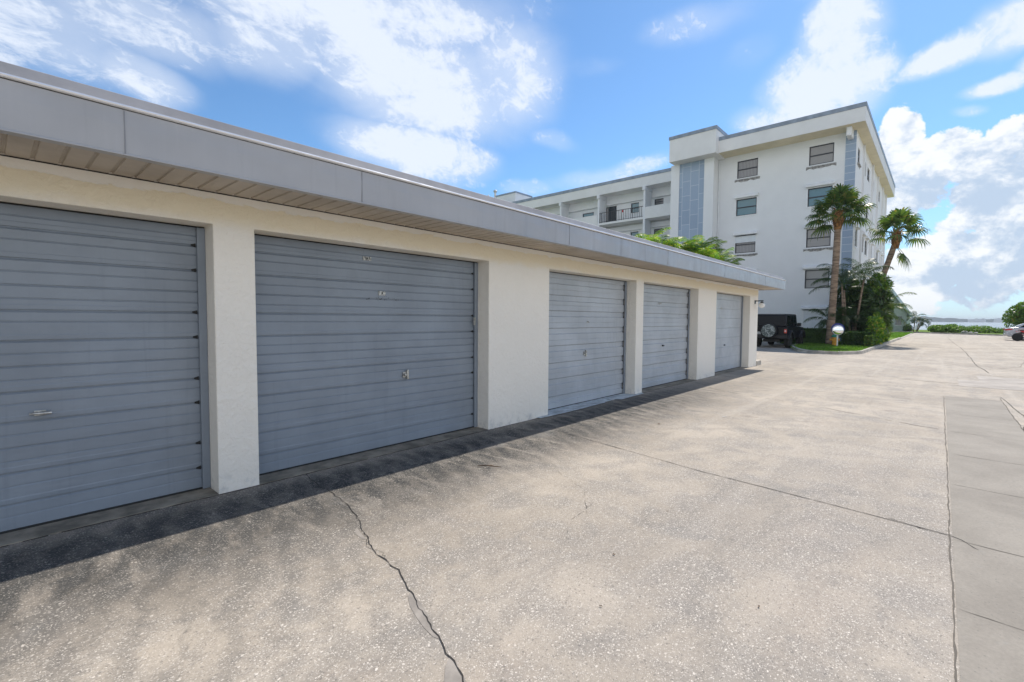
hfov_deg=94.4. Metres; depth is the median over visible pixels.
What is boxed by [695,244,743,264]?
areca palm
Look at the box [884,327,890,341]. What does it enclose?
shrub
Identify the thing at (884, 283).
shrub
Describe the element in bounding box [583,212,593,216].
window
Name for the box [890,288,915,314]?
date palm
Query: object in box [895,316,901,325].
window
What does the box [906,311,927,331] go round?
shore palm
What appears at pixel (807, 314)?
window
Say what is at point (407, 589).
pavement crack
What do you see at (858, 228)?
window
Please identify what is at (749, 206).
window
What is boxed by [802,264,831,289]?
window
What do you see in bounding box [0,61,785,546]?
garage building
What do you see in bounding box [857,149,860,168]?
window
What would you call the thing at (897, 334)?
grass
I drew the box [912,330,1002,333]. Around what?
lawn
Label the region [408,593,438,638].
crack filler patch
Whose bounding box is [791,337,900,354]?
kerb
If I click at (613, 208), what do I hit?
door
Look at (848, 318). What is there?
pygmy palm
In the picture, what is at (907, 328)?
shrub
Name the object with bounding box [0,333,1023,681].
parking pavement
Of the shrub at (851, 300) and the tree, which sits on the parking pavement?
the tree
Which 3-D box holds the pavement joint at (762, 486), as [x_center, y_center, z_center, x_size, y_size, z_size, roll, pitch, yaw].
[1.546,1.225,4.908,0.082,0.001,4.458,-2,4,-39]
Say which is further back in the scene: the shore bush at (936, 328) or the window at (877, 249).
the shore bush at (936, 328)
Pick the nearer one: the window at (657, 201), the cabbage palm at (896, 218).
the cabbage palm at (896, 218)
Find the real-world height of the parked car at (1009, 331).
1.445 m
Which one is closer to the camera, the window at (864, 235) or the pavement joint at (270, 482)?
the pavement joint at (270, 482)
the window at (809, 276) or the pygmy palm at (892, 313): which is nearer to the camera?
the pygmy palm at (892, 313)
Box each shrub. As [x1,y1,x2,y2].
[835,277,875,336]
[863,282,895,328]
[865,311,886,344]
[866,272,894,303]
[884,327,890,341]
[902,324,912,331]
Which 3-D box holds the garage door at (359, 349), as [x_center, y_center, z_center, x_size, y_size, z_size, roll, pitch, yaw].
[-1.398,0.088,5.225,0.092,2.201,2.795,3,4,42]
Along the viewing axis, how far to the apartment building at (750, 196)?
34.19 m
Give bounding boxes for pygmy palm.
[814,306,886,337]
[854,297,906,335]
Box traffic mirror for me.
[831,323,844,345]
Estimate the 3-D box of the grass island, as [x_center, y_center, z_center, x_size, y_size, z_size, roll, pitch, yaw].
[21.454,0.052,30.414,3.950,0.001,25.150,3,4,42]
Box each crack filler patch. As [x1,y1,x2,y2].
[355,528,364,538]
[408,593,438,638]
[444,654,465,681]
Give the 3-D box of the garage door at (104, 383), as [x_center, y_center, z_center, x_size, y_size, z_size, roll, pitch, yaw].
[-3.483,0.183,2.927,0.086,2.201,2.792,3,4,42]
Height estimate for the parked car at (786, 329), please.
1.790 m
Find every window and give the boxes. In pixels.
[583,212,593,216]
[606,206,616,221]
[630,201,639,213]
[630,230,639,236]
[654,228,662,233]
[655,198,663,204]
[732,230,757,257]
[734,192,758,217]
[735,158,759,182]
[801,306,828,328]
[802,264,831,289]
[803,222,832,251]
[805,180,834,207]
[806,142,835,170]
[854,224,860,248]
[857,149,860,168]
[862,231,866,253]
[864,235,870,256]
[876,248,880,265]
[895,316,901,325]
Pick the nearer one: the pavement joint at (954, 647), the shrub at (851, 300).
the pavement joint at (954, 647)
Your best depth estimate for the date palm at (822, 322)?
27.67 m
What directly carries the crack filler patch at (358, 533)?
on the parking pavement
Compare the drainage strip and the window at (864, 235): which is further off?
the window at (864, 235)
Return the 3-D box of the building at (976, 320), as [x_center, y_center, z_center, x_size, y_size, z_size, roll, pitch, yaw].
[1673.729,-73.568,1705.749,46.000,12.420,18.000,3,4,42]
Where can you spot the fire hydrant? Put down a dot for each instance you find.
(833, 338)
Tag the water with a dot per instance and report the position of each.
(991, 324)
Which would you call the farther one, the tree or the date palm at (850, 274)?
the tree
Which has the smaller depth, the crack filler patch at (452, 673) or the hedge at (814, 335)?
the crack filler patch at (452, 673)
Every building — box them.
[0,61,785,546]
[488,101,894,340]
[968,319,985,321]
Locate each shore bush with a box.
[927,325,949,332]
[943,323,968,332]
[966,325,995,332]
[989,327,1003,332]
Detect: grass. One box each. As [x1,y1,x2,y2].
[792,341,876,350]
[890,332,912,337]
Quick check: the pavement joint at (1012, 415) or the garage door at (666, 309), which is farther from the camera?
the garage door at (666, 309)
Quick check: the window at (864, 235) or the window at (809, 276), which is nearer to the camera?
the window at (809, 276)
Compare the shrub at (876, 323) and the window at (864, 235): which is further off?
the window at (864, 235)
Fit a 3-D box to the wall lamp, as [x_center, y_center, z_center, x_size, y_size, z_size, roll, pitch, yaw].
[7.663,-1.143,14.644,0.288,0.233,0.180,3,4,42]
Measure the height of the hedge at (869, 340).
0.782 m
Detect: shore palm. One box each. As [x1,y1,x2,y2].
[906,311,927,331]
[916,317,931,330]
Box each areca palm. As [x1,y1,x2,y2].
[635,227,671,243]
[645,234,701,249]
[678,235,726,256]
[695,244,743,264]
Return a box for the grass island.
[790,338,895,350]
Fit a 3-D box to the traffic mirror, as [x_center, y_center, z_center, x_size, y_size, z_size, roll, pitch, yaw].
[17.246,-0.288,25.109,0.620,1.324,0.232,2,3,23]
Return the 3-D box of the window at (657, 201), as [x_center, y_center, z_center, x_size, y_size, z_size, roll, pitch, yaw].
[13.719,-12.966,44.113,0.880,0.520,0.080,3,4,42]
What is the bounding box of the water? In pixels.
[910,322,1013,329]
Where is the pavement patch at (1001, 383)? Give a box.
[957,376,1023,390]
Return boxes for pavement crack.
[306,472,463,681]
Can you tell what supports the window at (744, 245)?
in the apartment building at (750, 196)
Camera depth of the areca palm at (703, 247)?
28.43 m
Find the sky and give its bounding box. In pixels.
[0,0,1023,318]
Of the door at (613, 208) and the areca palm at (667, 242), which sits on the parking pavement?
the areca palm at (667, 242)
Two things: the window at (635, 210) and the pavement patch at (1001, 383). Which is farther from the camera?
the window at (635, 210)
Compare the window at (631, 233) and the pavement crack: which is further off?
the window at (631, 233)
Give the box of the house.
[889,284,912,330]
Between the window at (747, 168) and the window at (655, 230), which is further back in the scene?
the window at (655, 230)
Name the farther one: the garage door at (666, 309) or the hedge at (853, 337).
the hedge at (853, 337)
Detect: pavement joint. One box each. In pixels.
[2,369,740,546]
[529,423,944,533]
[943,400,956,681]
[1000,398,1023,430]
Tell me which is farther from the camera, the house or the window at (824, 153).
the house
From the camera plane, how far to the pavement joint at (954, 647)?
2.63 m
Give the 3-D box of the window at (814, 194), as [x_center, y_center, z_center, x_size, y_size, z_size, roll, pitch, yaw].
[20.525,-9.772,31.599,1.660,1.599,0.340,3,4,42]
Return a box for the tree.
[1001,302,1023,327]
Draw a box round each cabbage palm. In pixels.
[804,183,877,343]
[865,207,930,274]
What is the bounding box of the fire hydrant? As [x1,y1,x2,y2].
[830,334,839,344]
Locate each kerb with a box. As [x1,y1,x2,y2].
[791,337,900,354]
[890,331,1003,335]
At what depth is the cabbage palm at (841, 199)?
26.51 m
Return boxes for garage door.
[0,201,210,533]
[254,234,477,475]
[548,271,626,409]
[642,284,689,388]
[715,293,742,372]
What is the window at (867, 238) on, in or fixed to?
in the apartment building at (750, 196)
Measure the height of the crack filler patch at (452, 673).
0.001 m
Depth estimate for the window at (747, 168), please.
34.63 m
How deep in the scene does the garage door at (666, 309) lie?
10.57 m
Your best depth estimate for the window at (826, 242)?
31.85 m
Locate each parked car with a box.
[757,314,805,347]
[1003,323,1023,340]
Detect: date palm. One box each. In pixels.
[804,307,851,330]
[809,258,893,330]
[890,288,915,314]
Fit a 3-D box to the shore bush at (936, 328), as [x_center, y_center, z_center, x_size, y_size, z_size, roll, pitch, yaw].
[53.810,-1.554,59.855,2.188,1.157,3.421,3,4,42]
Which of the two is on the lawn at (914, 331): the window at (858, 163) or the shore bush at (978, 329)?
the shore bush at (978, 329)
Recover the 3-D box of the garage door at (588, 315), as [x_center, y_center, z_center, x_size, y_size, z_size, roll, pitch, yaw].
[1.294,-0.035,8.204,0.080,2.201,2.706,3,4,42]
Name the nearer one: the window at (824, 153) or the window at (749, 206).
the window at (824, 153)
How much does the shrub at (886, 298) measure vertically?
4.089 m
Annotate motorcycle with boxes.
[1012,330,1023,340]
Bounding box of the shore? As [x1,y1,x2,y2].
[910,316,1011,321]
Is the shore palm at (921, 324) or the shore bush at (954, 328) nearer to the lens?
the shore bush at (954, 328)
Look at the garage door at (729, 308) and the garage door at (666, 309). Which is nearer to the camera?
the garage door at (666, 309)
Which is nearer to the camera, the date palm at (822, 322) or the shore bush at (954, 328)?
the date palm at (822, 322)
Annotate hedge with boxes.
[777,327,826,343]
[840,330,875,345]
[863,334,876,346]
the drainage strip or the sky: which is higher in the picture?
the sky
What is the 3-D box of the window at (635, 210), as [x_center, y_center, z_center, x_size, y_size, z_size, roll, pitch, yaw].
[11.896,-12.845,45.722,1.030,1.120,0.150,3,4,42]
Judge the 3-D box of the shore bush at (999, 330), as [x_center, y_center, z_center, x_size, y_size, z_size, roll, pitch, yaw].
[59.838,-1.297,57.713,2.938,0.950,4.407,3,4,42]
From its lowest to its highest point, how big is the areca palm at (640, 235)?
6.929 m
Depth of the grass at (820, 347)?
23.65 m
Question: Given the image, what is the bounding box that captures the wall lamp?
[755,300,764,307]
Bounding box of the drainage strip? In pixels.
[945,396,1023,681]
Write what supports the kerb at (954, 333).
on the ground

